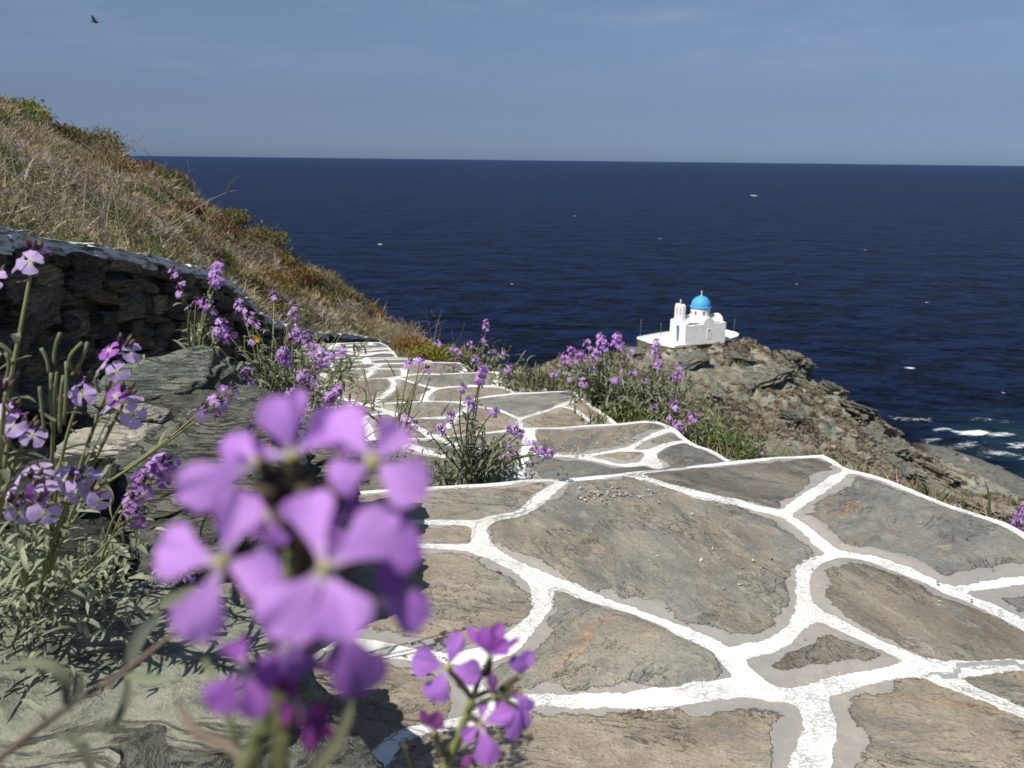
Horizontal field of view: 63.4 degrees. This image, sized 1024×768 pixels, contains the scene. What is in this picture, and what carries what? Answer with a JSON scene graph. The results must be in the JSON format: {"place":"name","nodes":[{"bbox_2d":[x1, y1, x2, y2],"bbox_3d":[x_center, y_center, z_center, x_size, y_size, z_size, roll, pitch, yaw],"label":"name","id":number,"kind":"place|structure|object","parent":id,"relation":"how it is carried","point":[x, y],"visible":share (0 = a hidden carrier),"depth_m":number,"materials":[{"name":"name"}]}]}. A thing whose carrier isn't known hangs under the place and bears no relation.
{"place":"outdoors","nodes":[
{"label":"outdoors","id":0,"kind":"place"},
{"bbox_2d":[3,357,275,466],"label":"verge","id":1,"kind":"structure","parent":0,"point":[46,447],"depth_m":2.25,"materials":[{"name":"plant"}]},
{"bbox_2d":[0,237,50,423],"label":"flowering plant","id":2,"kind":"object","parent":1,"relation":"on","point":[35,248],"visible":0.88,"depth_m":0.66,"materials":[{"name":"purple plant"}]},
{"bbox_2d":[12,373,99,445],"bbox_3d":[-1.515,0.132,2.640,0.543,0.279,0.384,1,15,0],"label":"rock","id":3,"kind":"object","parent":1,"relation":"on","point":[28,385],"visible":0.21,"depth_m":2.53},
{"bbox_2d":[0,452,124,555],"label":"rock","id":4,"kind":"object","parent":1,"relation":"on","point":[99,466],"visible":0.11,"depth_m":1.25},
{"bbox_2d":[94,403,173,425],"bbox_3d":[-0.766,0.087,1.705,0.162,0.099,0.134,1,15,0],"label":"rock","id":5,"kind":"object","parent":1,"relation":"on","point":[159,415],"visible":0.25,"depth_m":1.67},
{"bbox_2d":[4,347,296,464],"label":"verge litter","id":6,"kind":"object","parent":1,"relation":"on","point":[16,448],"visible":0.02,"depth_m":2.34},
{"bbox_2d":[83,381,238,503],"bbox_3d":[-0.446,0.072,1.052,0.197,0.146,0.068,-2,15,-8],"label":"flowering plant","id":7,"kind":"object","parent":1,"relation":"in","point":[198,416],"visible":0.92,"depth_m":1.04,"materials":[{"name":"green plant"}]},
{"bbox_2d":[85,345,242,419],"bbox_3d":[-0.839,0.071,2.033,0.360,0.302,0.277,-3,15,-12],"label":"rock","id":8,"kind":"object","parent":1,"relation":"on","point":[183,372],"visible":0.29,"depth_m":1.95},
{"bbox_2d":[45,398,321,577],"bbox_3d":[-0.555,0.215,1.401,0.494,0.334,0.322,-4,16,-16],"label":"rock","id":9,"kind":"object","parent":1,"relation":"on","point":[201,443],"visible":0.15,"depth_m":1.35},
{"bbox_2d":[54,423,159,457],"bbox_3d":[-0.678,0.124,1.446,0.223,0.091,0.147,-2,15,-9],"label":"rock","id":10,"kind":"object","parent":9,"relation":"on","point":[121,437],"visible":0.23,"depth_m":1.42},
{"bbox_2d":[167,264,204,347],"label":"flowering plant","id":11,"kind":"object","parent":1,"relation":"on","point":[180,294],"visible":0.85,"depth_m":2.32,"materials":[{"name":"purple plant"}]},
{"bbox_2d":[120,510,283,588],"bbox_3d":[-0.520,0.299,1.308,0.224,0.244,0.278,13,19,38],"label":"rock","id":12,"kind":"object","parent":1,"relation":"on","point":[204,528],"visible":0.14,"depth_m":1.24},
{"bbox_2d":[174,257,237,361],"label":"flowering plant","id":13,"kind":"object","parent":1,"relation":"on","point":[217,278],"visible":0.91,"depth_m":2.16,"materials":[{"name":"purple plant"}]},
{"bbox_2d":[160,381,276,417],"bbox_3d":[-0.709,0.111,2.001,0.315,0.265,0.258,7,16,22],"label":"rock","id":14,"kind":"object","parent":1,"relation":"on","point":[179,404],"visible":0.16,"depth_m":1.92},
{"bbox_2d":[240,362,255,385],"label":"flowering plant","id":15,"kind":"object","parent":1,"relation":"on","point":[244,371],"visible":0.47,"depth_m":2.32,"materials":[{"name":"purple plant"}]},
{"bbox_2d":[142,286,379,409],"bbox_3d":[-0.868,-0.008,2.800,0.780,0.590,0.798,1,15,0],"label":"flowering plant","id":16,"kind":"object","parent":1,"relation":"in","point":[283,354],"visible":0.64,"depth_m":2.77,"materials":[{"name":"purple plant"}]},
{"bbox_2d":[228,355,376,440],"bbox_3d":[-0.916,0.038,2.822,1.014,0.162,0.863,5,16,15],"label":"grass clump","id":17,"kind":"object","parent":1,"relation":"on","point":[370,415],"visible":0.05,"depth_m":2.98,"materials":[{"name":"green plant"}]},
{"bbox_2d":[268,376,348,413],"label":"flowering plant","id":18,"kind":"object","parent":17,"relation":"on","point":[326,395],"visible":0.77,"depth_m":2.50,"materials":[{"name":"purple plant"}]},
{"bbox_2d":[229,303,408,415],"bbox_3d":[-0.639,-0.012,2.646,0.656,0.420,0.680,1,15,0],"label":"flowering plant","id":19,"kind":"object","parent":1,"relation":"in","point":[300,378],"visible":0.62,"depth_m":2.67,"materials":[{"name":"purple plant"}]},
{"bbox_2d":[231,351,449,436],"bbox_3d":[-0.799,0.079,3.141,1.082,0.209,1.241,-9,18,-31],"label":"grass clump","id":20,"kind":"object","parent":1,"relation":"on","point":[365,382],"visible":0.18,"depth_m":3.43,"materials":[{"name":"green plant"}]},
{"bbox_2d":[387,330,436,354],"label":"shrub","id":21,"kind":"object","parent":1,"relation":"on","point":[414,342],"visible":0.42,"depth_m":10.80,"materials":[{"name":"brown plant"}]},
{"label":"rock","id":22,"kind":"object","parent":1,"relation":"on","visible":0},
{"bbox_2d":[0,514,127,601],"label":"rock","id":23,"kind":"object","parent":22,"relation":"on","point":[93,526],"visible":0.07,"depth_m":1.17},
{"bbox_2d":[130,568,205,587],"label":"flowering plant","id":24,"kind":"object","parent":23,"relation":"on","point":[192,579],"visible":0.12,"depth_m":1.05,"materials":[{"name":"green plant"}]},
{"bbox_2d":[0,405,147,664],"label":"flowering plant","id":25,"kind":"object","parent":22,"relation":"on","point":[56,623],"visible":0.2,"depth_m":0.96,"materials":[{"name":"green plant"}]},
{"bbox_2d":[0,92,441,361],"bbox_3d":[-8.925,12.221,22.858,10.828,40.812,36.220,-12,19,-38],"label":"hillside","id":26,"kind":"structure","parent":0,"point":[83,238],"depth_m":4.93,"materials":[{"name":"brown plant"}]},
{"bbox_2d":[2,96,58,121],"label":"shrub","id":27,"kind":"object","parent":26,"relation":"on","point":[32,104],"visible":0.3,"depth_m":13.82,"materials":[{"name":"green plant"}]},
{"bbox_2d":[42,119,86,139],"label":"shrub","id":28,"kind":"object","parent":26,"relation":"on","point":[65,128],"visible":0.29,"depth_m":14.32,"materials":[{"name":"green plant"}]},
{"bbox_2d":[0,117,142,179],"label":"bare twigs","id":29,"kind":"object","parent":26,"relation":"on","point":[71,153],"visible":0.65,"depth_m":6.82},
{"bbox_2d":[63,127,135,152],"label":"shrub","id":30,"kind":"object","parent":26,"relation":"on","point":[93,137],"visible":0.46,"depth_m":14.46,"materials":[{"name":"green plant"}]},
{"bbox_2d":[26,152,199,207],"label":"bare twigs","id":31,"kind":"object","parent":26,"relation":"on","point":[99,195],"visible":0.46,"depth_m":7.01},
{"bbox_2d":[86,150,145,173],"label":"shrub","id":32,"kind":"object","parent":26,"relation":"on","point":[122,163],"visible":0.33,"depth_m":12.98,"materials":[{"name":"brown plant"}]},
{"bbox_2d":[0,134,243,239],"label":"bare twigs","id":33,"kind":"object","parent":26,"relation":"on","point":[65,207],"visible":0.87,"depth_m":4.32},
{"bbox_2d":[147,164,196,187],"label":"shrub","id":34,"kind":"object","parent":26,"relation":"on","point":[171,173],"visible":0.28,"depth_m":15.21,"materials":[{"name":"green plant"}]},
{"bbox_2d":[174,195,206,215],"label":"shrub","id":35,"kind":"object","parent":26,"relation":"on","point":[194,205],"visible":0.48,"depth_m":13.30,"materials":[{"name":"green plant"}]},
{"bbox_2d":[0,225,405,423],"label":"stone wall","id":36,"kind":"structure","parent":26,"relation":"on","point":[98,297],"depth_m":3.77,"materials":[{"name":"stone"}]},
{"bbox_2d":[188,234,221,257],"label":"shrub","id":37,"kind":"object","parent":26,"relation":"on","point":[202,241],"visible":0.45,"depth_m":10.56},
{"bbox_2d":[220,205,255,226],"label":"shrub","id":38,"kind":"object","parent":26,"relation":"on","point":[242,216],"visible":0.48,"depth_m":15.31,"materials":[{"name":"green plant"}]},
{"bbox_2d":[232,267,266,288],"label":"shrub","id":39,"kind":"object","parent":26,"relation":"on","point":[255,279],"visible":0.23,"depth_m":10.81,"materials":[{"name":"green plant"}]},
{"bbox_2d":[242,238,279,259],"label":"shrub","id":40,"kind":"object","parent":26,"relation":"on","point":[265,246],"visible":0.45,"depth_m":14.68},
{"bbox_2d":[231,220,291,247],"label":"shrub","id":41,"kind":"object","parent":26,"relation":"on","point":[278,238],"visible":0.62,"depth_m":15.32,"materials":[{"name":"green plant"}]},
{"bbox_2d":[262,248,297,265],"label":"shrub","id":42,"kind":"object","parent":26,"relation":"on","point":[283,257],"visible":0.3,"depth_m":15.12,"materials":[{"name":"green plant"}]},
{"bbox_2d":[258,265,302,288],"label":"shrub","id":43,"kind":"object","parent":26,"relation":"on","point":[289,279],"visible":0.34,"depth_m":13.19,"materials":[{"name":"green plant"}]},
{"bbox_2d":[284,263,329,284],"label":"shrub","id":44,"kind":"object","parent":26,"relation":"on","point":[306,275],"visible":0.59,"depth_m":14.85,"materials":[{"name":"brown plant"}]},
{"bbox_2d":[301,284,336,302],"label":"shrub","id":45,"kind":"object","parent":26,"relation":"on","point":[321,292],"visible":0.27,"depth_m":14.67,"materials":[{"name":"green plant"}]},
{"bbox_2d":[329,286,366,306],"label":"shrub","id":46,"kind":"object","parent":26,"relation":"on","point":[344,294],"visible":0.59,"depth_m":15.22,"materials":[{"name":"green plant"}]},
{"bbox_2d":[371,311,440,346],"bbox_3d":[-1.970,-0.750,13.870,1.307,0.943,1.552,8,17,25],"label":"grass mound","id":47,"kind":"object","parent":26,"relation":"on","point":[397,332],"depth_m":13.87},
{"bbox_2d":[288,342,388,348],"bbox_3d":[-1.954,-0.155,9.233,1.179,0.446,0.996,-1,15,-7],"label":"path tread","id":48,"kind":"object","parent":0,"point":[369,345],"visible":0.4,"depth_m":9.52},
{"bbox_2d":[290,347,391,352],"bbox_3d":[-1.783,-0.062,8.315,1.183,0.441,1.027,1,15,0],"label":"path tread","id":49,"kind":"object","parent":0,"point":[382,349],"visible":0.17,"depth_m":8.60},
{"bbox_2d":[290,351,397,357],"bbox_3d":[-1.606,0.015,7.408,1.155,0.439,0.983,1,15,0],"label":"path tread","id":50,"kind":"object","parent":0,"point":[383,354],"visible":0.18,"depth_m":7.66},
{"bbox_2d":[276,357,432,364],"bbox_3d":[-1.302,0.095,6.491,1.312,0.446,1.031,1,15,0],"label":"path tread","id":51,"kind":"object","parent":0,"point":[365,360],"visible":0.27,"depth_m":6.79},
{"bbox_2d":[273,362,468,385],"bbox_3d":[-0.815,0.174,5.607,1.516,0.457,1.240,-4,16,-15],"label":"path tread","id":52,"kind":"object","parent":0,"point":[384,369],"visible":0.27,"depth_m":5.85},
{"bbox_2d":[282,371,546,409],"bbox_3d":[-0.505,0.297,4.572,1.562,0.443,1.214,-3,16,-14],"label":"path tread","id":53,"kind":"object","parent":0,"point":[442,387],"visible":0.27,"depth_m":4.78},
{"bbox_2d":[297,342,370,382],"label":"flowering plant","id":54,"kind":"object","parent":53,"relation":"on","point":[341,351],"visible":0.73,"depth_m":4.02,"materials":[{"name":"purple plant"}]},
{"bbox_2d":[304,391,616,440],"bbox_3d":[-0.241,0.404,3.558,1.508,0.445,1.059,-4,16,-17],"label":"path tread","id":55,"kind":"object","parent":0,"point":[544,409],"visible":0.36,"depth_m":3.76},
{"bbox_2d":[579,404,612,424],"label":"grass clump","id":56,"kind":"object","parent":55,"relation":"on","point":[599,421],"visible":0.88,"depth_m":3.47,"materials":[{"name":"green plant"}]},
{"bbox_2d":[0,0,1023,165],"label":"sky","id":57,"kind":"structure","parent":0,"point":[893,82],"materials":[{"name":"blue"}]},
{"bbox_2d":[358,421,729,490],"bbox_3d":[-0.049,0.483,2.643,1.596,0.446,0.922,-4,16,-15],"label":"path tread","id":58,"kind":"object","parent":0,"point":[677,449],"visible":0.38,"depth_m":2.82,"materials":[{"name":"stone"}]},
{"bbox_2d":[393,354,430,461],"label":"flowering plant","id":59,"kind":"object","parent":58,"relation":"on","point":[403,419],"visible":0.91,"depth_m":2.15,"materials":[{"name":"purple plant"}]},
{"bbox_2d":[409,434,481,485],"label":"flowering plant","id":60,"kind":"object","parent":58,"relation":"on","point":[447,479],"visible":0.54,"depth_m":2.48,"materials":[{"name":"green plant"}]},
{"bbox_2d":[426,364,555,484],"bbox_3d":[-0.101,0.146,2.398,0.449,0.502,0.652,1,15,0],"label":"flowering plant","id":61,"kind":"object","parent":58,"relation":"on","point":[495,451],"visible":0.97,"depth_m":2.28,"materials":[{"name":"green plant"}]},
{"bbox_2d":[431,419,563,485],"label":"flowering plant","id":62,"kind":"object","parent":58,"relation":"on","point":[503,459],"visible":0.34,"depth_m":2.49,"materials":[{"name":"green plant"}]},
{"bbox_2d":[128,156,1023,477],"bbox_3d":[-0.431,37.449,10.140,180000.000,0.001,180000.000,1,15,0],"label":"sea","id":63,"kind":"structure","parent":0,"point":[840,274],"depth_m":352.82,"materials":[{"name":"liquid"}]},
{"bbox_2d":[379,195,1023,454],"bbox_3d":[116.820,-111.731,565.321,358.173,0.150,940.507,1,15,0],"label":"foam","id":64,"kind":"object","parent":63,"relation":"on","point":[974,432],"visible":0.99,"depth_m":123.51,"materials":[{"name":"white"}]},
{"bbox_2d":[299,455,1023,767],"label":"path tread","id":65,"kind":"object","parent":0,"point":[628,640],"visible":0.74,"depth_m":1.48,"materials":[{"name":"stone"}]},
{"bbox_2d":[0,582,327,767],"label":"rock","id":66,"kind":"object","parent":65,"relation":"on","point":[178,658],"visible":0.37,"depth_m":0.89,"materials":[{"name":"stone"}]},
{"bbox_2d":[0,462,164,719],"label":"flowering plant","id":67,"kind":"object","parent":66,"relation":"on","point":[31,599],"visible":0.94,"depth_m":0.84,"materials":[{"name":"green plant"}]},
{"bbox_2d":[0,373,47,521],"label":"flowering plant","id":68,"kind":"object","parent":67,"relation":"on","point":[9,432],"visible":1,"depth_m":0.63,"materials":[{"name":"purple plant"}]},
{"bbox_2d":[1,332,147,570],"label":"flowering plant","id":69,"kind":"object","parent":67,"relation":"on","point":[88,392],"visible":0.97,"depth_m":0.69,"materials":[{"name":"green plant"}]},
{"bbox_2d":[8,452,191,642],"bbox_3d":[-0.466,0.192,1.006,0.422,0.354,0.240,11,18,33],"label":"flowering plant","id":70,"kind":"object","parent":66,"relation":"on","point":[151,471],"visible":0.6,"depth_m":0.82,"materials":[{"name":"green plant"}]},
{"bbox_2d":[116,724,317,767],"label":"rock","id":71,"kind":"object","parent":66,"relation":"on","point":[147,746],"visible":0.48,"depth_m":0.81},
{"bbox_2d":[266,714,383,767],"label":"rock","id":72,"kind":"object","parent":71,"relation":"on","point":[353,751],"visible":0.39,"depth_m":0.85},
{"bbox_2d":[154,387,430,767],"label":"flowering plant","id":73,"kind":"object","parent":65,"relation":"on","point":[292,502],"visible":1,"depth_m":0.13,"materials":[{"name":"purple plant"}]},
{"bbox_2d":[0,585,353,767],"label":"plant stem","id":74,"kind":"object","parent":73,"relation":"attached to","point":[62,675],"visible":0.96,"depth_m":0.24,"materials":[{"name":"green plant"}]},
{"bbox_2d":[300,412,360,531],"bbox_3d":[-0.494,0.204,1.716,0.384,0.273,0.289,-7,17,-27],"label":"rock","id":75,"kind":"object","parent":65,"relation":"on","point":[323,458],"visible":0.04,"depth_m":1.65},
{"bbox_2d":[403,622,534,767],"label":"flowering plant","id":76,"kind":"object","parent":65,"relation":"on","point":[492,641],"visible":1,"depth_m":0.30,"materials":[{"name":"purple plant"}]},
{"bbox_2d":[408,417,993,702],"bbox_3d":[0.390,0.315,2.494,1.186,0.328,2.491,1,15,0],"label":"grit","id":77,"kind":"object","parent":65,"relation":"on","point":[626,492],"visible":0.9,"depth_m":2.03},
{"bbox_2d":[533,338,1023,529],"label":"headland","id":78,"kind":"structure","parent":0,"point":[1002,481],"depth_m":99.13,"materials":[{"name":"stone"}]},
{"bbox_2d":[619,346,661,357],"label":"outcrop","id":79,"kind":"object","parent":78,"relation":"on","point":[640,352],"visible":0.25,"depth_m":112.38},
{"bbox_2d":[637,330,738,352],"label":"terrace","id":80,"kind":"structure","parent":78,"relation":"on","point":[646,341],"depth_m":117.42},
{"bbox_2d":[669,291,725,344],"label":"chapel","id":81,"kind":"structure","parent":80,"relation":"on","point":[699,324],"depth_m":115.13,"materials":[{"name":"white paint"}]},
{"bbox_2d":[677,349,710,369],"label":"outcrop","id":82,"kind":"object","parent":78,"relation":"on","point":[694,359],"visible":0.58,"depth_m":103.40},
{"bbox_2d":[722,350,757,365],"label":"outcrop","id":83,"kind":"object","parent":78,"relation":"on","point":[733,355],"visible":0.9,"depth_m":106.09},
{"bbox_2d":[741,362,794,392],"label":"outcrop","id":84,"kind":"object","parent":78,"relation":"on","point":[771,375],"visible":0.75,"depth_m":102.37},
{"bbox_2d":[532,337,1023,525],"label":"dry scrub","id":85,"kind":"object","parent":78,"relation":"on","point":[735,404],"visible":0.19,"depth_m":91.95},
{"bbox_2d":[555,348,1005,482],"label":"scree","id":86,"kind":"structure","parent":78,"relation":"on","point":[953,468],"depth_m":98.72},
{"bbox_2d":[776,348,818,380],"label":"outcrop","id":87,"kind":"object","parent":78,"relation":"on","point":[800,363],"visible":0.54,"depth_m":105.31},
{"bbox_2d":[778,406,817,430],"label":"outcrop","id":88,"kind":"object","parent":78,"relation":"on","point":[797,418],"visible":0.83,"depth_m":93.27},
{"bbox_2d":[817,379,850,398],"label":"outcrop","id":89,"kind":"object","parent":78,"relation":"on","point":[828,387],"visible":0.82,"depth_m":102.87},
{"bbox_2d":[841,445,873,463],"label":"outcrop","id":90,"kind":"object","parent":78,"relation":"on","point":[860,454],"visible":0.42,"depth_m":88.28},
{"bbox_2d":[836,400,880,424],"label":"outcrop","id":91,"kind":"object","parent":78,"relation":"on","point":[862,414],"visible":0.84,"depth_m":98.74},
{"bbox_2d":[856,419,884,443],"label":"outcrop","id":92,"kind":"object","parent":78,"relation":"on","point":[875,429],"visible":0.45,"depth_m":97.07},
{"bbox_2d":[870,415,903,438],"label":"outcrop","id":93,"kind":"object","parent":78,"relation":"on","point":[891,432],"visible":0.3,"depth_m":99.52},
{"bbox_2d":[877,437,913,459],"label":"outcrop","id":94,"kind":"object","parent":78,"relation":"on","point":[897,447],"visible":0.56,"depth_m":94.12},
{"bbox_2d":[878,454,929,484],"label":"outcrop","id":95,"kind":"object","parent":78,"relation":"on","point":[905,469],"visible":0.56,"depth_m":88.35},
{"bbox_2d":[908,447,933,462],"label":"outcrop","id":96,"kind":"object","parent":78,"relation":"on","point":[920,455],"visible":0.4,"depth_m":96.36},
{"bbox_2d":[907,457,961,488],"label":"outcrop","id":97,"kind":"object","parent":78,"relation":"on","point":[941,475],"visible":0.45,"depth_m":91.56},
{"bbox_2d":[954,496,1023,524],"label":"outcrop","id":98,"kind":"object","parent":78,"relation":"on","point":[996,510],"visible":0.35,"depth_m":80.97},
{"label":"bank","id":99,"kind":"structure","parent":0,"visible":0},
{"bbox_2d":[405,341,483,364],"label":"shrub","id":100,"kind":"object","parent":99,"relation":"on","point":[430,353],"visible":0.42,"depth_m":9.22,"materials":[{"name":"green plant"}]},
{"bbox_2d":[429,318,535,373],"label":"flowering plant","id":101,"kind":"object","parent":99,"relation":"on","point":[471,361],"visible":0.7,"depth_m":5.30,"materials":[{"name":"purple plant"}]},
{"bbox_2d":[489,365,594,392],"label":"shrub","id":102,"kind":"object","parent":99,"relation":"on","point":[539,380],"visible":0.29,"depth_m":4.85,"materials":[{"name":"green plant"}]},
{"bbox_2d":[547,373,602,395],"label":"shrub","id":103,"kind":"object","parent":99,"relation":"on","point":[563,385],"visible":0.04,"depth_m":4.49,"materials":[{"name":"green plant"}]},
{"bbox_2d":[516,331,724,420],"bbox_3d":[0.485,0.080,4.011,0.931,0.666,1.008,1,15,0],"label":"flowering plant","id":104,"kind":"object","parent":99,"relation":"on","point":[590,396],"visible":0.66,"depth_m":3.99,"materials":[{"name":"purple plant"}]},
{"bbox_2d":[592,391,691,423],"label":"shrub","id":105,"kind":"object","parent":99,"relation":"on","point":[621,413],"visible":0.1,"depth_m":3.86,"materials":[{"name":"green plant"}]},
{"bbox_2d":[589,338,711,437],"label":"flowering plant","id":106,"kind":"object","parent":99,"relation":"on","point":[645,395],"visible":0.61,"depth_m":3.82,"materials":[{"name":"green plant"}]},
{"bbox_2d":[616,355,720,425],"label":"flowering plant","id":107,"kind":"object","parent":99,"relation":"on","point":[677,374],"visible":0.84,"depth_m":3.62,"materials":[{"name":"green plant"}]},
{"bbox_2d":[644,391,760,456],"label":"flowering plant","id":108,"kind":"object","parent":99,"relation":"on","point":[686,430],"visible":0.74,"depth_m":3.13,"materials":[{"name":"green plant"}]},
{"bbox_2d":[389,345,1023,523],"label":"bank grass","id":109,"kind":"structure","parent":99,"relation":"on","point":[399,354],"depth_m":2.98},
{"bbox_2d":[1011,501,1023,531],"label":"flowering plant","id":110,"kind":"object","parent":109,"relation":"on","point":[1019,521],"visible":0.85,"depth_m":2.31,"materials":[{"name":"purple plant"}]},
{"bbox_2d":[682,418,765,460],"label":"shrub","id":111,"kind":"object","parent":99,"relation":"on","point":[725,436],"visible":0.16,"depth_m":3.37,"materials":[{"name":"green plant"}]},
{"bbox_2d":[676,409,795,459],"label":"grass clump","id":112,"kind":"object","parent":99,"relation":"on","point":[739,442],"visible":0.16,"depth_m":3.26,"materials":[{"name":"green plant"}]},
{"bbox_2d":[705,431,778,459],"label":"shrub","id":113,"kind":"object","parent":99,"relation":"on","point":[748,445],"visible":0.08,"depth_m":3.33,"materials":[{"name":"green plant"}]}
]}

